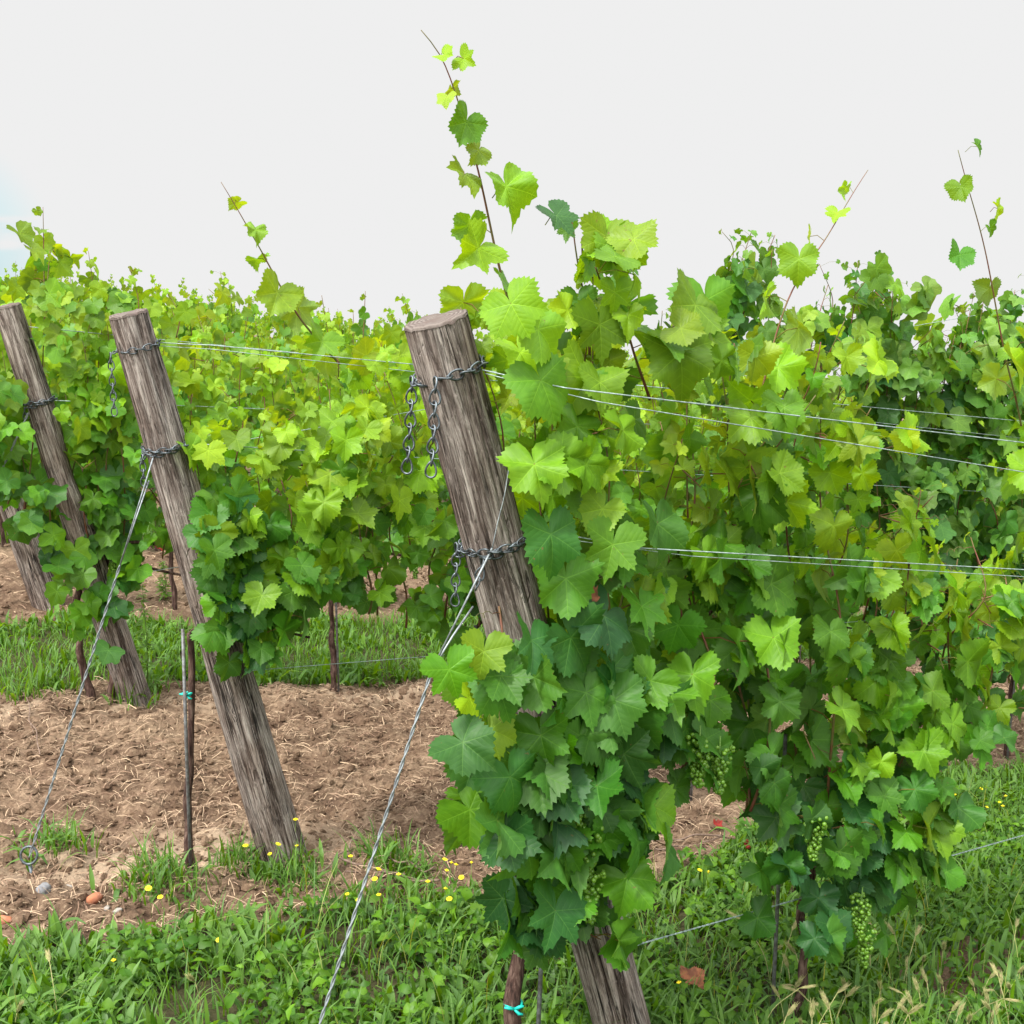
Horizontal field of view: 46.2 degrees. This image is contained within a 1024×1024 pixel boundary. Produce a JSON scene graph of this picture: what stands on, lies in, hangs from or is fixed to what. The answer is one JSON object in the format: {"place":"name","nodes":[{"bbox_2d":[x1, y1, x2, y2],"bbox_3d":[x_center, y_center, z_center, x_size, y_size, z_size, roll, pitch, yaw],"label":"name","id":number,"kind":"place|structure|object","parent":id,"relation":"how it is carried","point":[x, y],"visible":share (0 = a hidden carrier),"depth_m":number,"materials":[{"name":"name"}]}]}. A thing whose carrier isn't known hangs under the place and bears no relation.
{"place":"outdoors","nodes":[
{"label":"outdoors","id":0,"kind":"place"},
{"bbox_2d":[0,507,770,558],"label":"grass","id":1,"kind":"structure","parent":0,"point":[150,530],"depth_m":9.91,"materials":[{"name":"plant"}]},
{"bbox_2d":[0,604,953,694],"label":"grass","id":2,"kind":"structure","parent":0,"point":[351,639],"depth_m":6.46,"materials":[{"name":"plant"}]},
{"bbox_2d":[0,335,1023,1023],"bbox_3d":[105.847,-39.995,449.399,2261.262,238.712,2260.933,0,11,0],"label":"ground","id":3,"kind":"structure","parent":0,"point":[82,765],"depth_m":4.56,"materials":[{"name":"soil"}]},
{"bbox_2d":[0,915,11,924],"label":"stone","id":4,"kind":"object","parent":3,"relation":"on","point":[7,919],"visible":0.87,"depth_m":3.38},
{"bbox_2d":[19,845,38,872],"bbox_3d":[-1.506,1.207,3.769,0.060,0.338,0.024,0,11,0],"label":"ground anchor","id":5,"kind":"object","parent":3,"relation":"on","point":[29,865],"visible":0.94,"depth_m":3.74,"materials":[{"name":"metal"}]},
{"bbox_2d":[22,692,40,754],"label":"dry twig","id":6,"kind":"object","parent":3,"relation":"on","point":[32,725],"visible":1,"depth_m":4.93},
{"bbox_2d":[0,498,64,610],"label":"vineyard post","id":7,"kind":"object","parent":3,"relation":"on","point":[35,578],"visible":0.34,"depth_m":6.88,"materials":[{"name":"brown wood"}]},
{"bbox_2d":[6,263,62,376],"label":"grapevine","id":8,"kind":"object","parent":3,"relation":"on","point":[15,270],"visible":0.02,"depth_m":11.60,"materials":[{"name":"green plant"}]},
{"bbox_2d":[0,270,71,380],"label":"grapevine","id":9,"kind":"object","parent":3,"relation":"on","point":[25,303],"depth_m":9.95,"materials":[{"name":"green plant"}]},
{"bbox_2d":[2,275,77,322],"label":"grapevine","id":10,"kind":"object","parent":3,"relation":"on","point":[65,319],"depth_m":16.91,"materials":[{"name":"green plant"}]},
{"bbox_2d":[35,882,50,893],"bbox_3d":[-1.399,1.124,3.579,0.047,0.029,0.062,-5,12,-24],"label":"stone","id":11,"kind":"object","parent":3,"relation":"on","point":[43,885],"visible":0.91,"depth_m":3.56,"materials":[{"name":"stone"}]},
{"bbox_2d":[44,947,56,1010],"bbox_3d":[-1.122,1.176,2.926,0.015,0.178,0.135,-5,12,-25],"label":"wild barley","id":12,"kind":"object","parent":3,"relation":"on","point":[48,955],"visible":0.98,"depth_m":2.94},
{"bbox_2d":[0,266,124,546],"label":"grapevine","id":13,"kind":"object","parent":3,"relation":"on","point":[74,308],"visible":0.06,"depth_m":8.45,"materials":[{"name":"green plant"}]},
{"bbox_2d":[0,302,151,707],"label":"vineyard post","id":14,"kind":"object","parent":3,"relation":"on","point":[22,354],"visible":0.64,"depth_m":5.13,"materials":[{"name":"brown wood"}]},
{"bbox_2d":[2,412,28,466],"bbox_3d":[-2.316,0.171,5.064,0.604,1.165,0.010,-4,12,-19],"label":"stay wire","id":15,"kind":"object","parent":14,"relation":"attached to","point":[15,440],"visible":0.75,"depth_m":5.05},
{"bbox_2d":[23,395,57,421],"bbox_3d":[-2.009,-0.434,5.104,0.155,0.121,0.160,0,11,0],"label":"chain","id":16,"kind":"object","parent":14,"relation":"attached to","point":[36,404],"visible":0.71,"depth_m":5.04,"materials":[{"name":"metal"}]},
{"bbox_2d":[29,326,846,404],"bbox_3d":[1.841,-0.695,7.453,9.071,1.116,0.004,-7,13,-31],"label":"trellis wire","id":17,"kind":"object","parent":14,"relation":"attached to","point":[199,343],"visible":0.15,"depth_m":5.38,"materials":[{"name":"metal"}]},
{"bbox_2d":[0,279,157,509],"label":"grapevine","id":18,"kind":"object","parent":3,"relation":"on","point":[57,384],"visible":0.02,"depth_m":6.71,"materials":[{"name":"green plant"}]},
{"bbox_2d":[0,206,180,700],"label":"grapevine","id":19,"kind":"object","parent":3,"relation":"on","point":[61,557],"visible":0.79,"depth_m":5.13,"materials":[{"name":"green plant"}]},
{"bbox_2d":[86,892,103,904],"bbox_3d":[-1.255,1.160,3.610,0.046,0.031,0.051,-1,11,-7],"label":"stone","id":20,"kind":"object","parent":3,"relation":"on","point":[93,898],"visible":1,"depth_m":3.60,"materials":[{"name":"stone"}]},
{"bbox_2d":[76,271,162,472],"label":"grapevine","id":21,"kind":"object","parent":3,"relation":"on","point":[151,297],"depth_m":12.17,"materials":[{"name":"green plant"}]},
{"bbox_2d":[78,277,215,413],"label":"grapevine","id":22,"kind":"object","parent":3,"relation":"on","point":[204,353],"visible":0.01,"depth_m":10.68,"materials":[{"name":"green plant"}]},
{"bbox_2d":[133,583,166,688],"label":"tall weed","id":23,"kind":"object","parent":3,"relation":"on","point":[143,600],"visible":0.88,"depth_m":5.64,"materials":[{"name":"green plant"}]},
{"bbox_2d":[155,561,171,600],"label":"tall weed","id":24,"kind":"object","parent":3,"relation":"on","point":[160,588],"visible":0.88,"depth_m":7.56,"materials":[{"name":"green plant"}]},
{"bbox_2d":[52,247,308,702],"bbox_3d":[-1.462,-0.148,5.505,1.214,2.083,0.564,-7,13,-30],"label":"grapevine","id":25,"kind":"object","parent":3,"relation":"on","point":[202,384],"visible":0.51,"depth_m":5.30,"materials":[{"name":"green plant"}]},
{"bbox_2d":[181,629,191,869],"bbox_3d":[-1.040,0.818,3.842,0.031,0.917,0.011,-7,13,-31],"label":"vine stake","id":26,"kind":"object","parent":3,"relation":"on","point":[186,741],"visible":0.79,"depth_m":3.82,"materials":[{"name":"metal"}]},
{"bbox_2d":[184,972,203,1023],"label":"wild barley","id":27,"kind":"object","parent":3,"relation":"on","point":[190,977],"visible":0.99,"depth_m":2.88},
{"bbox_2d":[132,274,276,550],"bbox_3d":[-2.358,-0.729,9.152,1.257,2.128,0.606,-7,13,-32],"label":"grapevine","id":28,"kind":"object","parent":3,"relation":"on","point":[158,298],"visible":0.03,"depth_m":9.04,"materials":[{"name":"green plant"}]},
{"bbox_2d":[109,308,308,866],"bbox_3d":[-0.942,0.345,3.813,0.162,1.990,0.157,-16,18,-15],"label":"vineyard post","id":29,"kind":"object","parent":3,"relation":"on","point":[271,815],"visible":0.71,"depth_m":3.73,"materials":[{"name":"brown wood"}]},
{"bbox_2d":[28,457,153,857],"bbox_3d":[-1.291,0.453,3.675,0.450,1.255,0.063,-2,12,-12],"label":"stay wire","id":30,"kind":"object","parent":29,"relation":"attached to","point":[88,666],"visible":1,"depth_m":3.65,"materials":[{"name":"metal"}]},
{"bbox_2d":[108,339,160,416],"bbox_3d":[-1.112,-0.399,3.561,0.153,0.226,0.148,0,11,0],"label":"chain","id":31,"kind":"object","parent":29,"relation":"attached to","point":[111,369],"visible":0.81,"depth_m":3.52,"materials":[{"name":"metal"}]},
{"bbox_2d":[139,442,188,486],"bbox_3d":[-1.046,-0.151,3.645,0.162,0.142,0.170,0,11,0],"label":"chain","id":32,"kind":"object","parent":29,"relation":"attached to","point":[144,452],"visible":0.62,"depth_m":3.58,"materials":[{"name":"metal"}]},
{"bbox_2d":[253,621,856,670],"bbox_3d":[2.461,0.473,5.943,7.804,0.764,0.002,-7,13,-31],"label":"trellis wire","id":33,"kind":"object","parent":29,"relation":"attached to","point":[372,660],"visible":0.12,"depth_m":4.02,"materials":[{"name":"metal"}]},
{"bbox_2d":[164,346,1016,437],"bbox_3d":[2.453,-0.337,5.587,8.016,1.104,0.160,-7,13,-30],"label":"trellis wire","id":34,"kind":"object","parent":29,"relation":"attached to","point":[491,380],"visible":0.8,"depth_m":3.68,"materials":[{"name":"metal"}]},
{"bbox_2d":[160,342,1023,421],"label":"trellis wire","id":35,"kind":"object","parent":29,"relation":"attached to","point":[493,371],"visible":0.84,"depth_m":3.70,"materials":[{"name":"metal"}]},
{"bbox_2d":[207,444,980,491],"bbox_3d":[2.454,-0.091,5.707,7.945,1.040,0.003,-6,13,-29],"label":"trellis wire","id":36,"kind":"object","parent":29,"relation":"attached to","point":[626,470],"visible":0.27,"depth_m":4.53,"materials":[{"name":"metal"}]},
{"bbox_2d":[224,315,975,443],"bbox_3d":[2.321,-0.959,5.678,8.020,0.761,0.002,-7,13,-31],"label":"trellis wire","id":37,"kind":"object","parent":29,"relation":"attached to","point":[424,409],"visible":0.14,"depth_m":4.14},
{"bbox_2d":[157,288,276,425],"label":"grapevine","id":38,"kind":"object","parent":3,"relation":"on","point":[221,317],"visible":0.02,"depth_m":12.68,"materials":[{"name":"green plant"}]},
{"bbox_2d":[0,541,448,616],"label":"straw","id":39,"kind":"object","parent":3,"relation":"on","point":[179,592],"visible":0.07,"depth_m":7.64,"materials":[{"name":"plant"}]},
{"bbox_2d":[0,662,451,915],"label":"weeds","id":40,"kind":"object","parent":3,"relation":"on","point":[166,871],"visible":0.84,"depth_m":3.93,"materials":[{"name":"green plant"}]},
{"bbox_2d":[197,294,260,400],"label":"grapevine","id":41,"kind":"object","parent":3,"relation":"on","point":[210,305],"depth_m":16.41,"materials":[{"name":"green plant"}]},
{"bbox_2d":[206,300,263,341],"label":"grapevine","id":42,"kind":"object","parent":3,"relation":"on","point":[259,320],"depth_m":20.31,"materials":[{"name":"green plant"}]},
{"bbox_2d":[138,270,334,609],"bbox_3d":[-1.710,-0.434,7.460,1.337,2.099,0.592,-7,13,-30],"label":"grapevine","id":43,"kind":"object","parent":3,"relation":"on","point":[235,321],"visible":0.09,"depth_m":7.30,"materials":[{"name":"green plant"}]},
{"bbox_2d":[235,305,277,338],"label":"grapevine","id":44,"kind":"object","parent":3,"relation":"on","point":[258,323],"visible":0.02,"depth_m":22.16,"materials":[{"name":"green plant"}]},
{"bbox_2d":[216,315,303,401],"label":"grapevine","id":45,"kind":"object","parent":3,"relation":"on","point":[281,341],"visible":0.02,"depth_m":14.88,"materials":[{"name":"green plant"}]},
{"bbox_2d":[201,314,329,484],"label":"grapevine","id":46,"kind":"object","parent":3,"relation":"on","point":[287,334],"visible":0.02,"depth_m":11.19,"materials":[{"name":"green plant"}]},
{"bbox_2d":[240,303,299,393],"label":"grapevine","id":47,"kind":"object","parent":3,"relation":"on","point":[259,327],"visible":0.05,"depth_m":18.55,"materials":[{"name":"green plant"}]},
{"bbox_2d":[260,307,325,392],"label":"grapevine","id":48,"kind":"object","parent":3,"relation":"on","point":[268,319],"visible":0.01,"depth_m":16.84,"materials":[{"name":"green plant"}]},
{"bbox_2d":[259,312,340,392],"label":"grapevine","id":49,"kind":"object","parent":3,"relation":"on","point":[300,334],"visible":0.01,"depth_m":13.19,"materials":[{"name":"green plant"}]},
{"bbox_2d":[175,182,472,868],"bbox_3d":[-0.566,0.060,3.997,1.159,2.217,0.581,-9,14,-38],"label":"grapevine","id":50,"kind":"object","parent":3,"relation":"on","point":[257,577],"visible":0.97,"depth_m":3.75,"materials":[{"name":"green plant"}]},
{"bbox_2d":[256,297,416,465],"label":"grapevine","id":51,"kind":"object","parent":3,"relation":"on","point":[341,330],"visible":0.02,"depth_m":9.49,"materials":[{"name":"green plant"}]},
{"bbox_2d":[335,603,339,692],"bbox_3d":[-0.877,0.598,6.009,0.010,0.870,0.010,5,12,22],"label":"vine stake","id":52,"kind":"object","parent":3,"relation":"on","point":[337,649],"visible":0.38,"depth_m":6.02,"materials":[{"name":"metal"}]},
{"bbox_2d":[303,308,382,334],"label":"grapevine","id":53,"kind":"object","parent":3,"relation":"on","point":[376,322],"visible":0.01,"depth_m":15.58,"materials":[{"name":"green plant"}]},
{"bbox_2d":[345,870,416,879],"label":"dry twig","id":54,"kind":"object","parent":3,"relation":"on","point":[380,872],"visible":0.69,"depth_m":3.95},
{"bbox_2d":[316,308,447,606],"bbox_3d":[-0.802,-0.350,8.028,1.229,2.027,0.590,-7,13,-32],"label":"grapevine","id":55,"kind":"object","parent":3,"relation":"on","point":[379,385],"visible":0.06,"depth_m":7.86,"materials":[{"name":"green plant"}]},
{"bbox_2d":[354,323,420,402],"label":"grapevine","id":56,"kind":"object","parent":3,"relation":"on","point":[372,335],"depth_m":13.68,"materials":[{"name":"green plant"}]},
{"bbox_2d":[338,856,439,881],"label":"dry twig","id":57,"kind":"object","parent":3,"relation":"on","point":[358,864],"visible":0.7,"depth_m":3.98,"materials":[{"name":"wood"}]},
{"bbox_2d":[291,294,501,691],"bbox_3d":[-0.537,-0.081,6.093,1.229,2.027,0.590,-7,13,-32],"label":"grapevine","id":58,"kind":"object","parent":3,"relation":"on","point":[388,337],"visible":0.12,"depth_m":5.82,"materials":[{"name":"green plant"}]},
{"bbox_2d":[388,856,434,872],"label":"dry twig","id":59,"kind":"object","parent":3,"relation":"on","point":[411,863],"visible":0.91,"depth_m":4.04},
{"bbox_2d":[0,544,861,616],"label":"soil crumbs","id":60,"kind":"object","parent":3,"relation":"on","point":[26,597],"visible":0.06,"depth_m":7.78,"materials":[{"name":"soil"}]},
{"bbox_2d":[446,333,528,504],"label":"grapevine","id":61,"kind":"object","parent":3,"relation":"on","point":[497,388],"depth_m":8.28,"materials":[{"name":"green plant"}]},
{"bbox_2d":[0,764,1023,1023],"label":"weeds","id":62,"kind":"object","parent":3,"relation":"on","point":[130,946],"visible":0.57,"depth_m":3.43,"materials":[{"name":"green plant"}]},
{"bbox_2d":[680,965,704,988],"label":"fallen leaf","id":63,"kind":"object","parent":62,"relation":"on","point":[687,974],"visible":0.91,"depth_m":3.39,"materials":[{"name":"plant"}]},
{"bbox_2d":[0,658,1023,954],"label":"straw","id":64,"kind":"object","parent":3,"relation":"on","point":[282,686],"visible":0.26,"depth_m":4.63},
{"bbox_2d":[404,309,650,1023],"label":"vineyard post","id":65,"kind":"object","parent":3,"relation":"on","point":[474,470],"visible":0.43,"depth_m":2.52,"materials":[{"name":"brown wood"}]},
{"bbox_2d":[319,471,508,1023],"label":"stay wire","id":66,"kind":"object","parent":65,"relation":"attached to","point":[443,649],"visible":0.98,"depth_m":2.57,"materials":[{"name":"metal"}]},
{"bbox_2d":[401,354,488,478],"bbox_3d":[-0.132,-0.201,2.494,0.166,0.249,0.171,-8,14,-36],"label":"chain","id":67,"kind":"object","parent":65,"relation":"attached to","point":[435,390],"visible":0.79,"depth_m":2.44,"materials":[{"name":"metal"}]},
{"bbox_2d":[450,532,525,606],"bbox_3d":[-0.044,0.120,2.611,0.184,0.178,0.182,0,11,0],"label":"chain","id":68,"kind":"object","parent":65,"relation":"attached to","point":[460,550],"visible":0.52,"depth_m":2.54,"materials":[{"name":"metal"}]},
{"bbox_2d":[482,369,1023,442],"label":"trellis wire","id":69,"kind":"object","parent":65,"relation":"attached to","point":[761,411],"visible":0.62,"depth_m":2.61,"materials":[{"name":"metal"}]},
{"bbox_2d":[485,373,1022,471],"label":"trellis wire","id":70,"kind":"object","parent":65,"relation":"attached to","point":[771,430],"visible":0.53,"depth_m":2.62,"materials":[{"name":"metal"}]},
{"bbox_2d":[578,537,1023,569],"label":"trellis wire","id":71,"kind":"object","parent":65,"relation":"attached to","point":[815,557],"visible":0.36,"depth_m":2.79,"materials":[{"name":"metal"}]},
{"bbox_2d":[580,541,1023,576],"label":"trellis wire","id":72,"kind":"object","parent":65,"relation":"attached to","point":[819,564],"visible":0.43,"depth_m":2.84,"materials":[{"name":"metal"}]},
{"bbox_2d":[637,835,1023,945],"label":"trellis wire","id":73,"kind":"object","parent":65,"relation":"attached to","point":[648,941],"visible":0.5,"depth_m":3.08,"materials":[{"name":"metal"}]},
{"bbox_2d":[536,968,542,1023],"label":"vine stake","id":74,"kind":"object","parent":3,"relation":"on","point":[539,994],"depth_m":2.84,"materials":[{"name":"metal"}]},
{"bbox_2d":[400,297,727,645],"bbox_3d":[0.194,0.145,4.522,1.292,2.144,0.543,-6,13,-28],"label":"grapevine","id":75,"kind":"object","parent":3,"relation":"on","point":[512,425],"visible":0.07,"depth_m":4.43,"materials":[{"name":"green plant"}]},
{"bbox_2d":[486,384,660,597],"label":"grapevine","id":76,"kind":"object","parent":3,"relation":"on","point":[630,463],"visible":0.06,"depth_m":6.57,"materials":[{"name":"green plant"}]},
{"bbox_2d":[419,30,819,1023],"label":"grapevine","id":77,"kind":"object","parent":3,"relation":"on","point":[563,812],"visible":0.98,"depth_m":2.58,"materials":[{"name":"green plant"}]},
{"bbox_2d":[504,999,523,1015],"bbox_3d":[0.004,1.166,2.840,0.049,0.026,0.055,0,11,0],"label":"plant tie","id":78,"kind":"object","parent":77,"relation":"attached to","point":[516,1008],"visible":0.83,"depth_m":2.82,"materials":[{"name":"teal plastic"}]},
{"bbox_2d":[591,585,599,601],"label":"dead leaf","id":79,"kind":"object","parent":77,"relation":"attached to","point":[595,597],"visible":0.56,"depth_m":2.54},
{"bbox_2d":[609,389,706,473],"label":"grapevine","id":80,"kind":"object","parent":3,"relation":"on","point":[697,424],"depth_m":11.41,"materials":[{"name":"green plant"}]},
{"bbox_2d":[614,349,705,489],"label":"grapevine","id":81,"kind":"object","parent":3,"relation":"on","point":[649,431],"visible":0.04,"depth_m":9.09,"materials":[{"name":"green plant"}]},
{"bbox_2d":[651,834,722,841],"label":"dry twig","id":82,"kind":"object","parent":3,"relation":"on","point":[686,837],"visible":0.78,"depth_m":4.60,"materials":[{"name":"wood"}]},
{"bbox_2d":[646,375,809,560],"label":"grapevine","id":83,"kind":"object","parent":3,"relation":"on","point":[683,487],"depth_m":6.99,"materials":[{"name":"green plant"}]},
{"bbox_2d":[725,908,770,985],"bbox_3d":[0.710,1.320,3.622,0.162,0.213,0.018,9,14,37],"label":"wild barley","id":84,"kind":"object","parent":3,"relation":"on","point":[731,913],"visible":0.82,"depth_m":3.62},
{"bbox_2d":[698,384,818,545],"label":"grapevine","id":85,"kind":"object","parent":3,"relation":"on","point":[708,422],"visible":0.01,"depth_m":9.54,"materials":[{"name":"green plant"}]},
{"bbox_2d":[641,228,903,799],"bbox_3d":[1.031,0.065,4.993,1.241,2.422,0.533,-7,13,-31],"label":"grapevine","id":86,"kind":"object","parent":3,"relation":"on","point":[747,275],"visible":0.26,"depth_m":4.78,"materials":[{"name":"green plant"}]},
{"bbox_2d":[771,734,787,1016],"bbox_3d":[0.739,1.076,3.334,0.010,0.970,0.010,-5,12,-22],"label":"vine stake","id":87,"kind":"object","parent":3,"relation":"on","point":[777,908],"visible":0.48,"depth_m":3.35,"materials":[{"name":"metal"}]},
{"bbox_2d":[783,1002,798,1023],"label":"wild barley","id":88,"kind":"object","parent":3,"relation":"on","point":[792,1008],"visible":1,"depth_m":3.14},
{"bbox_2d":[768,984,817,1017],"bbox_3d":[0.749,1.357,3.247,0.148,0.194,0.016,3,12,15],"label":"wild barley","id":89,"kind":"object","parent":3,"relation":"on","point":[808,986],"visible":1,"depth_m":3.22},
{"bbox_2d":[809,998,815,1023],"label":"wild barley","id":90,"kind":"object","parent":3,"relation":"on","point":[812,1012],"visible":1,"depth_m":3.17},
{"bbox_2d":[819,988,832,1023],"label":"wild barley","id":91,"kind":"object","parent":3,"relation":"on","point":[826,1002],"visible":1,"depth_m":3.17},
{"bbox_2d":[819,982,851,1023],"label":"wild barley","id":92,"kind":"object","parent":3,"relation":"on","point":[843,987],"visible":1,"depth_m":3.19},
{"bbox_2d":[666,170,1023,1018],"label":"grapevine","id":93,"kind":"object","parent":3,"relation":"on","point":[882,704],"visible":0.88,"depth_m":3.13,"materials":[{"name":"green plant"}]},
{"bbox_2d":[836,985,860,1020],"bbox_3d":[0.910,1.380,3.271,0.066,0.207,0.018,2,11,8],"label":"wild barley","id":94,"kind":"object","parent":3,"relation":"on","point":[852,990],"visible":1,"depth_m":3.25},
{"bbox_2d":[793,370,909,661],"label":"grapevine","id":95,"kind":"object","parent":3,"relation":"on","point":[848,400],"visible":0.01,"depth_m":7.62,"materials":[{"name":"green plant"}]},
{"bbox_2d":[783,250,1023,683],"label":"grapevine","id":96,"kind":"object","parent":3,"relation":"on","point":[926,367],"visible":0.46,"depth_m":5.39,"materials":[{"name":"green plant"}]},
{"bbox_2d":[903,1003,924,1023],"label":"wild barley","id":97,"kind":"object","parent":3,"relation":"on","point":[914,1009],"visible":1,"depth_m":3.18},
{"bbox_2d":[916,420,1002,525],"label":"grapevine","id":98,"kind":"object","parent":3,"relation":"on","point":[961,512],"visible":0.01,"depth_m":8.34,"materials":[{"name":"green plant"}]},
{"bbox_2d":[916,273,1023,758],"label":"grapevine","id":99,"kind":"object","parent":3,"relation":"on","point":[947,395],"visible":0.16,"depth_m":5.50,"materials":[{"name":"green plant"}]},
{"bbox_2d":[926,138,1023,730],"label":"grapevine","id":100,"kind":"object","parent":3,"relation":"on","point":[1002,646],"visible":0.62,"depth_m":3.43,"materials":[{"name":"green plant"}]},
{"bbox_2d":[969,998,1021,1022],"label":"wild barley","id":101,"kind":"object","parent":3,"relation":"on","point":[1013,1000],"visible":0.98,"depth_m":3.29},
{"bbox_2d":[989,961,1008,1023],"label":"wild barley","id":102,"kind":"object","parent":3,"relation":"on","point":[993,966],"visible":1,"depth_m":3.44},
{"bbox_2d":[1006,681,1014,759],"bbox_3d":[2.557,0.985,6.128,0.031,0.917,0.011,-7,13,-31],"label":"vine stake","id":103,"kind":"object","parent":3,"relation":"on","point":[1011,715],"visible":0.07,"depth_m":6.14,"materials":[{"name":"metal"}]},
{"bbox_2d":[0,747,1023,1023],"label":"grass","id":104,"kind":"structure","parent":0,"point":[1010,787],"depth_m":3.50,"materials":[{"name":"plant"}]},
{"bbox_2d":[0,0,1023,400],"label":"sky","id":105,"kind":"structure","parent":0,"point":[125,121],"materials":[{"name":"white"}]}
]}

